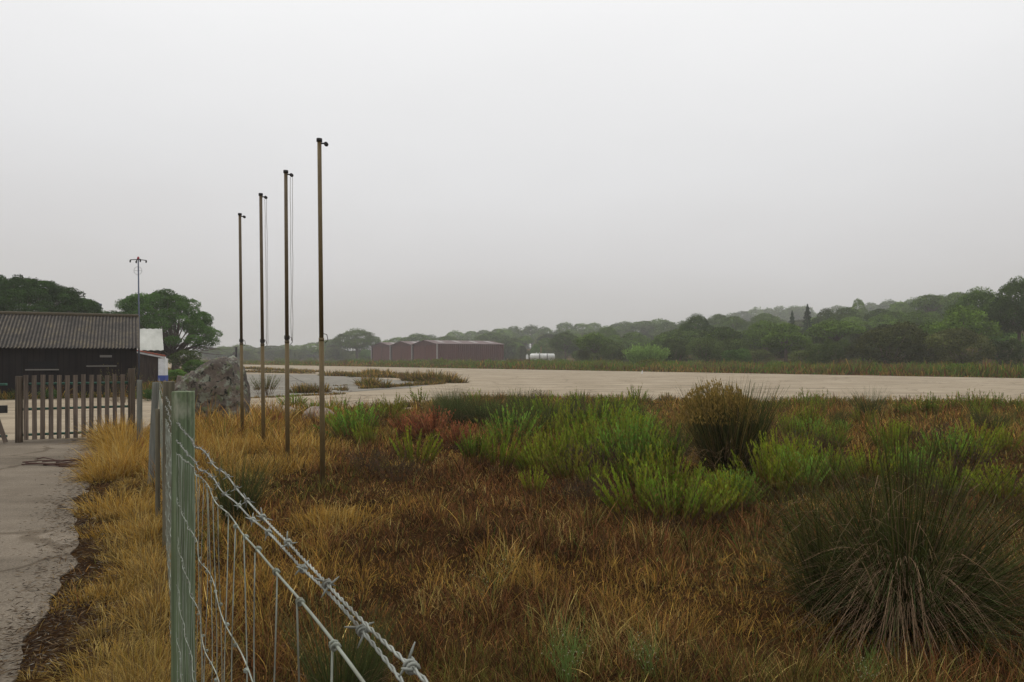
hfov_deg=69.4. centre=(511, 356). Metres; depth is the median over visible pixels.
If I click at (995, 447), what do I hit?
green shrub
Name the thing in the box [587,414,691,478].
green shrub
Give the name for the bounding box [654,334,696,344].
stone pine
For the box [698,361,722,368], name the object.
verge tussock
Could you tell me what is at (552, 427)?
green shrub
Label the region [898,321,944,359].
stone pine
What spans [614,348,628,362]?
dark bush
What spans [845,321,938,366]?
round bush
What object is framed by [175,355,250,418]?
boulder
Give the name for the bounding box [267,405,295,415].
pale stone
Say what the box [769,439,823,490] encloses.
green shrub
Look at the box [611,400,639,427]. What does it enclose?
green shrub
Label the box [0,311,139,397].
timber shed
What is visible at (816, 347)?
dark bush
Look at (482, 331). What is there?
stone pine
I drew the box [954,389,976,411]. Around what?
wispy weed
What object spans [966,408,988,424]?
dead shrub
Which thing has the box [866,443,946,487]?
green shrub
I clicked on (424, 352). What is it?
door
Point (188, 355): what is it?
round bush
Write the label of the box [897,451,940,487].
green shrub
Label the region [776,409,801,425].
green shrub
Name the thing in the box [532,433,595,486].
green shrub
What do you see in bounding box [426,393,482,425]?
rush clump
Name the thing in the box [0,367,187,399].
yard grass
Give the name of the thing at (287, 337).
flagpole
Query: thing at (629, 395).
green shrub
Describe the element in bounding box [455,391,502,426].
rush clump
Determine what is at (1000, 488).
green shrub
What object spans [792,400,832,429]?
green shrub
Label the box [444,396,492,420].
rush clump
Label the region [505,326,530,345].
stone pine
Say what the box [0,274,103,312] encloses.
stone pine
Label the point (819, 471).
green shrub
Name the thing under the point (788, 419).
green shrub
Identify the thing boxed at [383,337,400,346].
stone pine
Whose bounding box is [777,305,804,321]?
stone pine
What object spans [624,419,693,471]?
green shrub
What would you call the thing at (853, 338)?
dark bush
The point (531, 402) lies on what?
rush clump
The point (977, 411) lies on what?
green shrub
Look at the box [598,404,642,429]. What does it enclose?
green shrub
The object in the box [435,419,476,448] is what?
dead shrub
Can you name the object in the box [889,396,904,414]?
wispy weed
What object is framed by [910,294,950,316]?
stone pine
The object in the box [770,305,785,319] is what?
stone pine
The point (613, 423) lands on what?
green shrub
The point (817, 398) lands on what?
wispy weed
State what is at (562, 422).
green shrub
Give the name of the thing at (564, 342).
stone pine
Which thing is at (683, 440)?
shrub
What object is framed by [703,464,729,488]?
green shrub
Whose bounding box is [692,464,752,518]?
green shrub
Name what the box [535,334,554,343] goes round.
dark bush
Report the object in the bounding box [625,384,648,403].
wispy weed
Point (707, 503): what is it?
green shrub
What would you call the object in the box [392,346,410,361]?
door
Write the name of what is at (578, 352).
dark bush
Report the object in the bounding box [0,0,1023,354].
sky
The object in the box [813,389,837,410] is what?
wispy weed
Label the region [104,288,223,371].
stone pine
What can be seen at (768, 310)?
stone pine
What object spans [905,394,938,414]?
wispy weed
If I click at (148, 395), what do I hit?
bush
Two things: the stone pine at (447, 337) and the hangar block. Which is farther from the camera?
the stone pine at (447, 337)
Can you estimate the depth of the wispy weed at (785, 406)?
20.80 m
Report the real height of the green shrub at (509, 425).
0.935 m
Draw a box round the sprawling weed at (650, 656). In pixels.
[614,619,680,678]
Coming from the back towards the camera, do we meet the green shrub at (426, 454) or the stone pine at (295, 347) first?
the stone pine at (295, 347)
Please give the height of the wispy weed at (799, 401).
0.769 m
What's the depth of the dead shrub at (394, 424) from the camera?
14.30 m
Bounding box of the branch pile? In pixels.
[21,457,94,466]
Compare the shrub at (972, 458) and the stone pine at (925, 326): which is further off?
the stone pine at (925, 326)
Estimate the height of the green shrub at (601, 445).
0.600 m
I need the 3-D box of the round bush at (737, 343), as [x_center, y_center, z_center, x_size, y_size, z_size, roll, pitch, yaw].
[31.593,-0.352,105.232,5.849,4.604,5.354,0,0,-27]
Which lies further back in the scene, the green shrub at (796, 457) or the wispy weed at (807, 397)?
the wispy weed at (807, 397)
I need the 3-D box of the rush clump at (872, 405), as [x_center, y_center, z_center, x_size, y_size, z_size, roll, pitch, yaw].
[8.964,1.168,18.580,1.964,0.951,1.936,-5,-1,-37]
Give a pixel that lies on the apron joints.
(575, 377)
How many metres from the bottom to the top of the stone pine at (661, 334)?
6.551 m
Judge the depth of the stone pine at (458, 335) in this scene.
434.24 m
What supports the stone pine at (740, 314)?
on the ground at (454, 555)
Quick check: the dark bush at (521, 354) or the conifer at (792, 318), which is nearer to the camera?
the conifer at (792, 318)
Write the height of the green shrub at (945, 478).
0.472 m
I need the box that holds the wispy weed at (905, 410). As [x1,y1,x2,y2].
[897,402,916,415]
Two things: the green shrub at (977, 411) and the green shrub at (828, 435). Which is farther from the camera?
the green shrub at (977, 411)
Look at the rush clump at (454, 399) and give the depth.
18.45 m
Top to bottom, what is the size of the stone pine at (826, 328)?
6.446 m
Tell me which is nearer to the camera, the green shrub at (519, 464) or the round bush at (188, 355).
the green shrub at (519, 464)
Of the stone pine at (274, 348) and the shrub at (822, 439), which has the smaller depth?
the shrub at (822, 439)
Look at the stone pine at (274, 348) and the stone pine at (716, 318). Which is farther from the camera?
the stone pine at (274, 348)
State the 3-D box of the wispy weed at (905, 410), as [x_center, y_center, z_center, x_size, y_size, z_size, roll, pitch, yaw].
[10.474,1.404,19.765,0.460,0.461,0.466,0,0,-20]
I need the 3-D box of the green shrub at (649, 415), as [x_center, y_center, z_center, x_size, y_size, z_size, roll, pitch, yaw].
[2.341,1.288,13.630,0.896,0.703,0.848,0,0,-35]
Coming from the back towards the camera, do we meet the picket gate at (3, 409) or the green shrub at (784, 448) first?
the picket gate at (3, 409)
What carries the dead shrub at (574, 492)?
on the ground at (454, 555)
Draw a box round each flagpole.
[238,213,245,430]
[259,193,267,442]
[283,170,293,461]
[316,138,328,483]
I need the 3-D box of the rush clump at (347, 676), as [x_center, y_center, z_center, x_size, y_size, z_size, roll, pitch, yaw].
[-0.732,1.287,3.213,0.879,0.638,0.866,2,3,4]
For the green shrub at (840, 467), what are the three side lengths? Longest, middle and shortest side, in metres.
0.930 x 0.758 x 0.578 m
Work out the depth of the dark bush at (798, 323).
265.27 m
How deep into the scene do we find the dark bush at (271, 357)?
325.24 m
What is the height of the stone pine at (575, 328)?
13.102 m
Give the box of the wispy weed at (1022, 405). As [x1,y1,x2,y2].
[1013,394,1023,412]
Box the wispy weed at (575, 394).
[567,391,583,400]
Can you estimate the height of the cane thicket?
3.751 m
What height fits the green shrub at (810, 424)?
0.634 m
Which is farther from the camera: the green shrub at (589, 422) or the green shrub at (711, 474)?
the green shrub at (589, 422)
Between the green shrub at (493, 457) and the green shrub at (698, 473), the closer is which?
the green shrub at (698, 473)
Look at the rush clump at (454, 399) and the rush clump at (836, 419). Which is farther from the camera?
the rush clump at (454, 399)
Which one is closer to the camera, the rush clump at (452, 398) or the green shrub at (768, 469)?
the green shrub at (768, 469)
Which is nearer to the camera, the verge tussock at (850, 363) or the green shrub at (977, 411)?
the green shrub at (977, 411)
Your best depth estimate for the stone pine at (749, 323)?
246.53 m
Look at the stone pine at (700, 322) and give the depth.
148.25 m
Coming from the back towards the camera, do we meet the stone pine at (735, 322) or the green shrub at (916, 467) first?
the stone pine at (735, 322)
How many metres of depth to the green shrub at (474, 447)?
10.55 m
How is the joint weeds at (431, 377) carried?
on the ground at (454, 555)
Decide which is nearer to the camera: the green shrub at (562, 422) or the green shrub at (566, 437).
the green shrub at (566, 437)
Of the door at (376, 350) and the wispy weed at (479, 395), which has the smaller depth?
the wispy weed at (479, 395)
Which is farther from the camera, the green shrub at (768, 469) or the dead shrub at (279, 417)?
the dead shrub at (279, 417)
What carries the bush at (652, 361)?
on the ground at (454, 555)
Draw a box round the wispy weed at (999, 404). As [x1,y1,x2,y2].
[985,389,1008,410]
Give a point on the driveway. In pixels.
(18, 483)
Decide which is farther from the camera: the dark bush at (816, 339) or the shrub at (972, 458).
the dark bush at (816, 339)
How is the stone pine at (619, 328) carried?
on the ground at (454, 555)
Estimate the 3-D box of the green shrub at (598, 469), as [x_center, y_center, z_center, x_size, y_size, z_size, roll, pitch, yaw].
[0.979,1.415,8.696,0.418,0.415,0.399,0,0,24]
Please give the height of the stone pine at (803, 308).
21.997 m
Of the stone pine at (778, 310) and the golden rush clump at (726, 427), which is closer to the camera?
the golden rush clump at (726, 427)
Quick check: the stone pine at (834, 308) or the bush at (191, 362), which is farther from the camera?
the stone pine at (834, 308)
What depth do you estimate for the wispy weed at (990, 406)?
19.60 m
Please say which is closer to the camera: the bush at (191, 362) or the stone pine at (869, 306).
the bush at (191, 362)
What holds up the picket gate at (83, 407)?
attached to the gate post at (131, 390)
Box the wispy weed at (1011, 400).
[1000,396,1022,411]
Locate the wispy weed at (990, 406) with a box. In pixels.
[968,390,992,413]
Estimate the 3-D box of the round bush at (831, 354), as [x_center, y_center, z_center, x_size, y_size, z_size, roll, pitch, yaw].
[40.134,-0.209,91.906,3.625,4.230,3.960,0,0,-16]
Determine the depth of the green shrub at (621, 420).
12.23 m
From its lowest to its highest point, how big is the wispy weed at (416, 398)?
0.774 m
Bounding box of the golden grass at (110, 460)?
[16,411,396,681]
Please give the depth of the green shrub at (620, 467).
8.59 m
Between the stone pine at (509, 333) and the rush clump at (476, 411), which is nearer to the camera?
the rush clump at (476, 411)
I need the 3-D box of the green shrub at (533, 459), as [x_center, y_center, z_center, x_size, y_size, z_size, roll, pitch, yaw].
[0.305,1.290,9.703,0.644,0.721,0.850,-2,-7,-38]
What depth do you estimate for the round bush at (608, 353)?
129.02 m
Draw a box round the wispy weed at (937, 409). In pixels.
[920,391,946,414]
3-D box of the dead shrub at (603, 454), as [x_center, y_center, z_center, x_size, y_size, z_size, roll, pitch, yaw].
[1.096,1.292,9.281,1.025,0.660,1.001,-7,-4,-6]
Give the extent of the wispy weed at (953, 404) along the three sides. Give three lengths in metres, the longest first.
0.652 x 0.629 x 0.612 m
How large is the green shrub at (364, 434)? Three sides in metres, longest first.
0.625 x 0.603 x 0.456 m
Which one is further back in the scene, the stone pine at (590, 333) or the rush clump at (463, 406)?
the stone pine at (590, 333)
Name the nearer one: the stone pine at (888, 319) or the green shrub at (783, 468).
the green shrub at (783, 468)
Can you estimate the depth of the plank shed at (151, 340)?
52.68 m
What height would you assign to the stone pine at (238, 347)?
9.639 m
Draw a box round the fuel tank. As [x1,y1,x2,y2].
[526,352,554,359]
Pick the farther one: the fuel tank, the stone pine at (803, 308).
the stone pine at (803, 308)
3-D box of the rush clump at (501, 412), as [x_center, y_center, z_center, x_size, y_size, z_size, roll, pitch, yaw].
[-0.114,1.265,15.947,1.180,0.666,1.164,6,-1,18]
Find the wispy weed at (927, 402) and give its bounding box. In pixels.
[916,392,940,414]
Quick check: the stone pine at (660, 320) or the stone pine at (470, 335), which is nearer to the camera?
the stone pine at (660, 320)
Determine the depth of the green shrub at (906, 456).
10.06 m
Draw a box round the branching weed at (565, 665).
[521,599,608,681]
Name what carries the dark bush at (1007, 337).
on the ground at (454, 555)
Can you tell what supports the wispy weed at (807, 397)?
on the ground at (454, 555)
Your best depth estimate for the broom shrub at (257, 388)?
31.16 m
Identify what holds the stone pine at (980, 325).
on the ground at (454, 555)
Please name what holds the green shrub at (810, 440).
on the ground at (454, 555)
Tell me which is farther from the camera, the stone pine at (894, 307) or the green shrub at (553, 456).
the stone pine at (894, 307)
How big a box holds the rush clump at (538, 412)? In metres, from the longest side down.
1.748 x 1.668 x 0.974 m
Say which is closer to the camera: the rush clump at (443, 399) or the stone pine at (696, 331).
the rush clump at (443, 399)
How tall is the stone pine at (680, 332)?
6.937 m
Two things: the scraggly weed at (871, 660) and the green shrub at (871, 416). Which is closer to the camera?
the scraggly weed at (871, 660)
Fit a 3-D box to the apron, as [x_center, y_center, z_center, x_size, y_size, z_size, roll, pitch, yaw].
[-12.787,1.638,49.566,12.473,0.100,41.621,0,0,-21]
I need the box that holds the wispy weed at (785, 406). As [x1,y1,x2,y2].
[780,398,793,409]
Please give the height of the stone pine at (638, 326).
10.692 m
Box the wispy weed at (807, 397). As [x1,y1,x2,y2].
[798,388,815,404]
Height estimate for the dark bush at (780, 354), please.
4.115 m
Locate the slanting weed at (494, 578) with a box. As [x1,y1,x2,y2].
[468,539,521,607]
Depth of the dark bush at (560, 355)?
235.88 m
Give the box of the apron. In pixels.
[246,374,425,396]
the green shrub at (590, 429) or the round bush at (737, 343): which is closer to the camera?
the green shrub at (590, 429)
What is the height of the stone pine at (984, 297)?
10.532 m
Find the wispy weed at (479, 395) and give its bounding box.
[461,389,485,404]
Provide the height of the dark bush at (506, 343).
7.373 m
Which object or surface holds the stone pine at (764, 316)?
on the ground at (454, 555)
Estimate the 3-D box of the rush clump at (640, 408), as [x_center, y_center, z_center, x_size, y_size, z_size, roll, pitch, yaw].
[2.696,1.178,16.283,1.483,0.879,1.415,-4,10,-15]
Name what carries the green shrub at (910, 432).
on the ground at (454, 555)
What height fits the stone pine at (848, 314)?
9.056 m
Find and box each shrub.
[94,363,155,402]
[250,374,282,394]
[266,412,284,423]
[276,392,308,408]
[300,399,325,408]
[308,398,390,444]
[317,400,341,411]
[326,403,364,431]
[330,394,350,405]
[341,448,396,473]
[344,403,378,425]
[346,396,384,428]
[351,420,378,448]
[364,448,429,482]
[375,398,409,427]
[376,389,407,416]
[386,410,425,438]
[389,425,442,473]
[397,405,457,440]
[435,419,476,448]
[452,425,496,466]
[465,402,541,450]
[479,429,530,474]
[509,396,544,422]
[511,449,534,475]
[513,388,549,403]
[513,429,565,477]
[517,410,551,440]
[517,465,548,497]
[522,420,586,474]
[522,429,543,457]
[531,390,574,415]
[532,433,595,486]
[536,421,580,469]
[542,414,561,439]
[546,470,612,506]
[547,435,585,472]
[552,436,617,485]
[553,400,596,433]
[554,423,594,446]
[560,424,612,460]
[561,393,635,433]
[564,435,633,481]
[564,471,623,515]
[565,412,629,447]
[566,414,605,454]
[570,452,611,491]
[579,459,611,484]
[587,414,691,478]
[588,413,639,461]
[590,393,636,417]
[591,458,663,526]
[595,438,642,477]
[596,405,651,434]
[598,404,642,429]
[603,393,644,410]
[605,425,664,470]
[608,449,651,492]
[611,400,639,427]
[612,406,662,438]
[620,412,668,460]
[622,435,708,506]
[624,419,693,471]
[627,408,661,426]
[627,415,695,456]
[634,460,736,535]
[674,470,694,485]
[683,475,743,522]
[685,464,716,482]
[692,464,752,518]
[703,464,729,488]
[703,468,758,500]
[721,432,809,501]
[722,468,772,511]
[749,426,812,465]
[758,453,806,496]
[761,445,816,490]
[767,437,815,469]
[767,447,830,499]
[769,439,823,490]
[771,445,824,493]
[775,417,808,440]
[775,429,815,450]
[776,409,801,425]
[777,432,823,469]
[778,415,806,427]
[778,423,818,456]
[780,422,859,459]
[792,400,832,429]
[794,414,838,438]
[810,424,853,454]
[811,444,865,490]
[816,443,851,468]
[832,418,852,432]
[842,444,904,485]
[847,404,877,427]
[865,417,914,456]
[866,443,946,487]
[879,437,920,465]
[893,445,926,468]
[896,423,917,440]
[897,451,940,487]
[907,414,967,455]
[916,434,948,456]
[916,470,966,502]
[920,423,997,471]
[923,466,977,503]
[927,449,984,489]
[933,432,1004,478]
[943,427,1006,469]
[943,440,992,469]
[956,416,1003,450]
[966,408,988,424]
[966,457,1023,508]
[969,404,992,417]
[984,423,1023,456]
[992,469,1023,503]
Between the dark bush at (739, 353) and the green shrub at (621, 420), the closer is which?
the green shrub at (621, 420)
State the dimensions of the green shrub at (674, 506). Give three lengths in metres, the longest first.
1.170 x 0.953 x 0.666 m
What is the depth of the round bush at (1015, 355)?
81.27 m
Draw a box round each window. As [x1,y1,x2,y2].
[25,360,58,370]
[86,360,116,366]
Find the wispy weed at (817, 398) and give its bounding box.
[809,391,827,406]
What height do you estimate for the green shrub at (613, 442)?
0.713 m
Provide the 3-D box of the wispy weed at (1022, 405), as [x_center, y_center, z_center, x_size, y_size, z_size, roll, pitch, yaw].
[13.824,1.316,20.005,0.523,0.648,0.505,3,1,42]
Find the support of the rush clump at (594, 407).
on the ground at (454, 555)
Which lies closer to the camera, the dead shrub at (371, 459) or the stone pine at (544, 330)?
the dead shrub at (371, 459)
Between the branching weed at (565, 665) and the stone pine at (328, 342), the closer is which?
the branching weed at (565, 665)
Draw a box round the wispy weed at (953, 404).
[940,394,962,409]
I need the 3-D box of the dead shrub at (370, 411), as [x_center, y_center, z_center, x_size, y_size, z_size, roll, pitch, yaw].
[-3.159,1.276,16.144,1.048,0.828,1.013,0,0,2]
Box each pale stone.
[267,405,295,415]
[302,406,333,420]
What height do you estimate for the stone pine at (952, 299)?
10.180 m
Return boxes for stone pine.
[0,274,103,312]
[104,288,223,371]
[208,346,233,355]
[228,344,253,349]
[255,345,284,350]
[290,345,314,355]
[296,342,318,359]
[311,347,331,360]
[315,339,348,348]
[331,328,381,359]
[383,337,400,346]
[400,333,435,340]
[438,335,456,339]
[445,330,466,339]
[459,331,481,339]
[474,331,510,340]
[477,330,489,333]
[496,328,518,337]
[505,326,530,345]
[521,324,542,346]
[531,326,554,341]
[534,338,557,350]
[549,330,579,358]
[552,322,572,334]
[566,323,596,333]
[573,331,610,348]
[573,333,614,358]
[586,322,601,332]
[597,325,619,336]
[605,335,627,351]
[610,322,627,332]
[613,321,638,333]
[619,331,651,347]
[627,321,658,332]
[648,321,678,332]
[648,331,670,344]
[650,318,673,327]
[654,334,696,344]
[659,328,693,349]
[676,328,707,359]
[678,313,714,350]
[701,326,743,349]
[707,314,727,325]
[714,324,736,331]
[720,316,747,329]
[731,311,753,321]
[736,321,753,331]
[741,319,782,349]
[743,307,769,320]
[750,313,780,324]
[758,322,812,362]
[761,307,776,315]
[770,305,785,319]
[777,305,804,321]
[793,305,816,319]
[804,320,867,350]
[811,307,835,324]
[815,318,839,331]
[826,305,846,315]
[830,306,863,322]
[840,316,863,322]
[862,308,889,321]
[862,314,898,328]
[865,302,875,311]
[873,299,896,311]
[875,311,905,322]
[886,301,915,312]
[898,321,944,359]
[899,297,921,309]
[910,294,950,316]
[927,305,1002,359]
[941,292,978,309]
[942,286,1013,350]
[984,276,1023,356]
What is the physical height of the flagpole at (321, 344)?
4.536 m
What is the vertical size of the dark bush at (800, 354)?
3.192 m
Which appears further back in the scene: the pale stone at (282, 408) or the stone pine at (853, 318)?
the stone pine at (853, 318)
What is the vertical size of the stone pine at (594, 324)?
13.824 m
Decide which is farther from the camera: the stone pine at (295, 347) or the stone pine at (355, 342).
the stone pine at (295, 347)
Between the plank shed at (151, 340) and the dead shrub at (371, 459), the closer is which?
the dead shrub at (371, 459)
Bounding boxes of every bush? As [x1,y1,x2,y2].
[37,387,56,398]
[135,387,161,400]
[168,349,202,372]
[168,369,186,379]
[181,359,206,371]
[224,348,255,359]
[234,351,253,360]
[245,353,260,359]
[254,348,272,359]
[264,350,280,359]
[324,345,347,360]
[359,349,370,360]
[430,358,447,363]
[496,340,517,359]
[514,345,529,359]
[530,345,544,353]
[532,333,544,346]
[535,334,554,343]
[544,346,556,357]
[554,350,567,358]
[575,349,598,361]
[580,351,602,362]
[599,341,625,360]
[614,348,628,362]
[635,357,661,365]
[650,330,666,335]
[661,338,689,361]
[685,337,720,363]
[712,338,751,363]
[719,348,751,363]
[749,348,777,363]
[769,338,800,358]
[788,347,830,365]
[794,320,808,326]
[798,336,824,349]
[804,343,843,365]
[817,338,850,364]
[844,332,866,344]
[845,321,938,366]
[877,363,903,369]
[920,326,999,364]
[982,332,1023,350]
[982,338,1023,367]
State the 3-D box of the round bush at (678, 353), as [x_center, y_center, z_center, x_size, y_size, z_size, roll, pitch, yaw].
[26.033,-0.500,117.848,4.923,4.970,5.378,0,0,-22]
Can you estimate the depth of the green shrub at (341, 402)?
21.84 m
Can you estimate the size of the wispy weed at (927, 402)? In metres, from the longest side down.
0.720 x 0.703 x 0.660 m
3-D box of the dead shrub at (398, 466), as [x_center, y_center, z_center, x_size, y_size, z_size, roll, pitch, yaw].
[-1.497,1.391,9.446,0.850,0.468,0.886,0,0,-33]
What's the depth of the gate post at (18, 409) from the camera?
13.70 m
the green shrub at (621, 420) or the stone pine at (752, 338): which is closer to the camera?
the green shrub at (621, 420)
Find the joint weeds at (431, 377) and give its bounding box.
[244,366,1022,410]
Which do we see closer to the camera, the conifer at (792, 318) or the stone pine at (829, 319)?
the stone pine at (829, 319)
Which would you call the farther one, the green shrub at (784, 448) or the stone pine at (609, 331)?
the stone pine at (609, 331)
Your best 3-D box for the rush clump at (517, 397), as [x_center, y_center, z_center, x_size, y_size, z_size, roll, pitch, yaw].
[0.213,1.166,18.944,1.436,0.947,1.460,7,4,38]
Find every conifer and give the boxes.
[787,311,796,330]
[800,304,812,336]
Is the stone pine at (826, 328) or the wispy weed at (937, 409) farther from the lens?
the stone pine at (826, 328)
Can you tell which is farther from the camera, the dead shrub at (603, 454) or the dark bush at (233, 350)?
the dark bush at (233, 350)
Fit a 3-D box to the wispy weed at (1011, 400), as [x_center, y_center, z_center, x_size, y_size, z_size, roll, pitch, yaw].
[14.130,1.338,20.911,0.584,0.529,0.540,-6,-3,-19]
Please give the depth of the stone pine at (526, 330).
421.81 m
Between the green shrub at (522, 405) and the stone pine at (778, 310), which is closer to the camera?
the green shrub at (522, 405)
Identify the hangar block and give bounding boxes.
[371,340,504,361]
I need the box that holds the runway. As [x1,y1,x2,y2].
[0,363,1023,439]
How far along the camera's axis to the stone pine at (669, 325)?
308.75 m
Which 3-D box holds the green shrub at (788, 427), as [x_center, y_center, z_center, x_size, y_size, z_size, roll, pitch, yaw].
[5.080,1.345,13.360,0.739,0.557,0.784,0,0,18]
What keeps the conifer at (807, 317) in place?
on the ground at (454, 555)
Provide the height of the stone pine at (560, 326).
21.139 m
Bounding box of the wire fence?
[137,380,427,681]
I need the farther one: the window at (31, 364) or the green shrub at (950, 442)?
the window at (31, 364)
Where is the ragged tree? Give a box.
[851,298,867,318]
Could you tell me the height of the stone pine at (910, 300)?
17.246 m
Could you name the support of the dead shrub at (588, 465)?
on the ground at (454, 555)
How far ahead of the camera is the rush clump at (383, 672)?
3.43 m
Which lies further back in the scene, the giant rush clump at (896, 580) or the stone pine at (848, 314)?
the stone pine at (848, 314)
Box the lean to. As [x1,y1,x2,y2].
[137,350,167,380]
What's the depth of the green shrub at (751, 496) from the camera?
7.53 m
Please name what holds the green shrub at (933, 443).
on the ground at (454, 555)
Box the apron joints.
[253,366,1022,405]
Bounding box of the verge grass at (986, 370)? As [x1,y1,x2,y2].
[168,356,1023,377]
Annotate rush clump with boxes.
[195,437,291,525]
[262,572,435,681]
[326,601,412,681]
[412,388,475,410]
[420,392,458,423]
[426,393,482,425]
[435,383,471,409]
[436,390,471,413]
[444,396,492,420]
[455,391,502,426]
[464,390,500,414]
[467,392,503,427]
[474,396,531,428]
[482,400,517,424]
[488,391,513,413]
[496,394,523,414]
[497,385,537,408]
[504,394,565,435]
[510,388,540,405]
[510,392,550,408]
[526,391,555,411]
[536,392,582,430]
[552,393,594,421]
[561,388,585,412]
[571,393,619,421]
[600,398,645,420]
[617,392,651,418]
[647,373,818,476]
[683,398,1023,681]
[819,405,857,424]
[843,386,899,417]
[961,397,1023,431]
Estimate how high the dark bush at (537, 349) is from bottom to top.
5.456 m
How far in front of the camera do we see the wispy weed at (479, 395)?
22.20 m
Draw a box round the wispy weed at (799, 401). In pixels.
[787,388,812,409]
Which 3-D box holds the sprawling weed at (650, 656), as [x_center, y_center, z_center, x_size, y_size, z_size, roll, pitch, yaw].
[0.673,1.413,3.661,0.319,0.301,0.400,0,0,0]
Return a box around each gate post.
[15,376,22,442]
[128,368,134,431]
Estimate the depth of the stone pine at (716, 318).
248.49 m
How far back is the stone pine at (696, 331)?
144.38 m
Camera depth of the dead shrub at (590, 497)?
7.59 m
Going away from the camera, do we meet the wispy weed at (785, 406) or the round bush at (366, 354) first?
the wispy weed at (785, 406)
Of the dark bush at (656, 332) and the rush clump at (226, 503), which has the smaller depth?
the rush clump at (226, 503)
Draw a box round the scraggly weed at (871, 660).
[822,631,886,681]
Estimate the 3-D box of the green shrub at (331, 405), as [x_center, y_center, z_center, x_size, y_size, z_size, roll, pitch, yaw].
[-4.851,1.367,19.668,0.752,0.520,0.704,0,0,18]
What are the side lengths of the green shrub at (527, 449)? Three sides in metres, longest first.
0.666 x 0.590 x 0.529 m
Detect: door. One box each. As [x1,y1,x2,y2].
[373,346,389,360]
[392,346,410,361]
[414,345,435,360]
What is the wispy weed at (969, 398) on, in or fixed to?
on the ground at (454, 555)
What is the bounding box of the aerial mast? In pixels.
[129,257,146,379]
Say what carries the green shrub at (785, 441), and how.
on the ground at (454, 555)
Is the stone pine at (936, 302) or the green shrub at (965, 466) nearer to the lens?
the green shrub at (965, 466)
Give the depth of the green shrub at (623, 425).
10.53 m
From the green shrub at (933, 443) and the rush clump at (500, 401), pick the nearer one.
the green shrub at (933, 443)
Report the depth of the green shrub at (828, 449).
9.58 m
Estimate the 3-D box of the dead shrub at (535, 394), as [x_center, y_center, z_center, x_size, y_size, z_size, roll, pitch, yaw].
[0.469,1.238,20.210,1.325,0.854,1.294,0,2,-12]
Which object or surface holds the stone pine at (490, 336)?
on the ground at (454, 555)
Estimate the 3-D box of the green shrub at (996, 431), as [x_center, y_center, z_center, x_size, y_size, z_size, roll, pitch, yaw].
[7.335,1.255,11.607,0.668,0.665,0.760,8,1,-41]
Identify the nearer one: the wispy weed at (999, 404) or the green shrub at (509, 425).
the green shrub at (509, 425)
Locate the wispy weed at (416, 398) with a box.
[405,386,429,403]
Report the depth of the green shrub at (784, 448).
9.30 m
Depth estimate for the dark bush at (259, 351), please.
329.80 m
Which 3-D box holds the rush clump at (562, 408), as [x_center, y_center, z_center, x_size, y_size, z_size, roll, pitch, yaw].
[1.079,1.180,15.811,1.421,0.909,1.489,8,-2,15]
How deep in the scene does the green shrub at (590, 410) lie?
12.52 m
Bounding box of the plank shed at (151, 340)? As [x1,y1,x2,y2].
[137,328,163,357]
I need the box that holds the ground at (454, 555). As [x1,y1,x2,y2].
[0,327,1023,681]
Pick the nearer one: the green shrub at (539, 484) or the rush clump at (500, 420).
the green shrub at (539, 484)
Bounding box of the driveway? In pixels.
[0,438,96,681]
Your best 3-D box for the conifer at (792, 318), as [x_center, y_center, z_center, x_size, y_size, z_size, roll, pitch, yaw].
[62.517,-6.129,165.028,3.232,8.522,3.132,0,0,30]
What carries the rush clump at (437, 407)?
on the ground at (454, 555)
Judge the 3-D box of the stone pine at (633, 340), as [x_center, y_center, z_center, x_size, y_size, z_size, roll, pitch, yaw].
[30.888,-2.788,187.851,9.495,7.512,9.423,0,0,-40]
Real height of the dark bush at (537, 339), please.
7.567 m
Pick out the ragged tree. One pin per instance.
(862, 311)
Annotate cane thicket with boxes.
[622,343,671,363]
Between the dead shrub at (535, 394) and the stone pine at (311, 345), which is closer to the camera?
the dead shrub at (535, 394)
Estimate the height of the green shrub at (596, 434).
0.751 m
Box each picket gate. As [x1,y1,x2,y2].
[0,383,7,442]
[23,374,127,439]
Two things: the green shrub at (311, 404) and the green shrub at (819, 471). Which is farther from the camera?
the green shrub at (311, 404)
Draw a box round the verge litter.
[0,440,160,680]
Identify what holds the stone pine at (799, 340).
on the ground at (454, 555)
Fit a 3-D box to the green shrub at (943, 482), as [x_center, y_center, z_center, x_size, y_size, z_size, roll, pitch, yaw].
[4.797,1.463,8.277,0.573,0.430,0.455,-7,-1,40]
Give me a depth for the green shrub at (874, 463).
9.26 m
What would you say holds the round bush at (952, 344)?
on the ground at (454, 555)
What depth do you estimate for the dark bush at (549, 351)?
240.52 m
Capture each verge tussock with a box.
[587,361,603,367]
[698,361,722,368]
[775,361,794,369]
[842,356,873,369]
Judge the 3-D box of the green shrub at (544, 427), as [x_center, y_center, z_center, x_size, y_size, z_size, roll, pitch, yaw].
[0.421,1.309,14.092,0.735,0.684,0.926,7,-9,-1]
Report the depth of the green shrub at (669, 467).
7.81 m
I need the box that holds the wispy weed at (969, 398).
[962,393,989,411]
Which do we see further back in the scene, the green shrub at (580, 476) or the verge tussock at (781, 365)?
the verge tussock at (781, 365)
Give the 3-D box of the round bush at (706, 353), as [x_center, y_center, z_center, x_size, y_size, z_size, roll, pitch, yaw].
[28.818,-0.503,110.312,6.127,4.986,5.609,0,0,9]

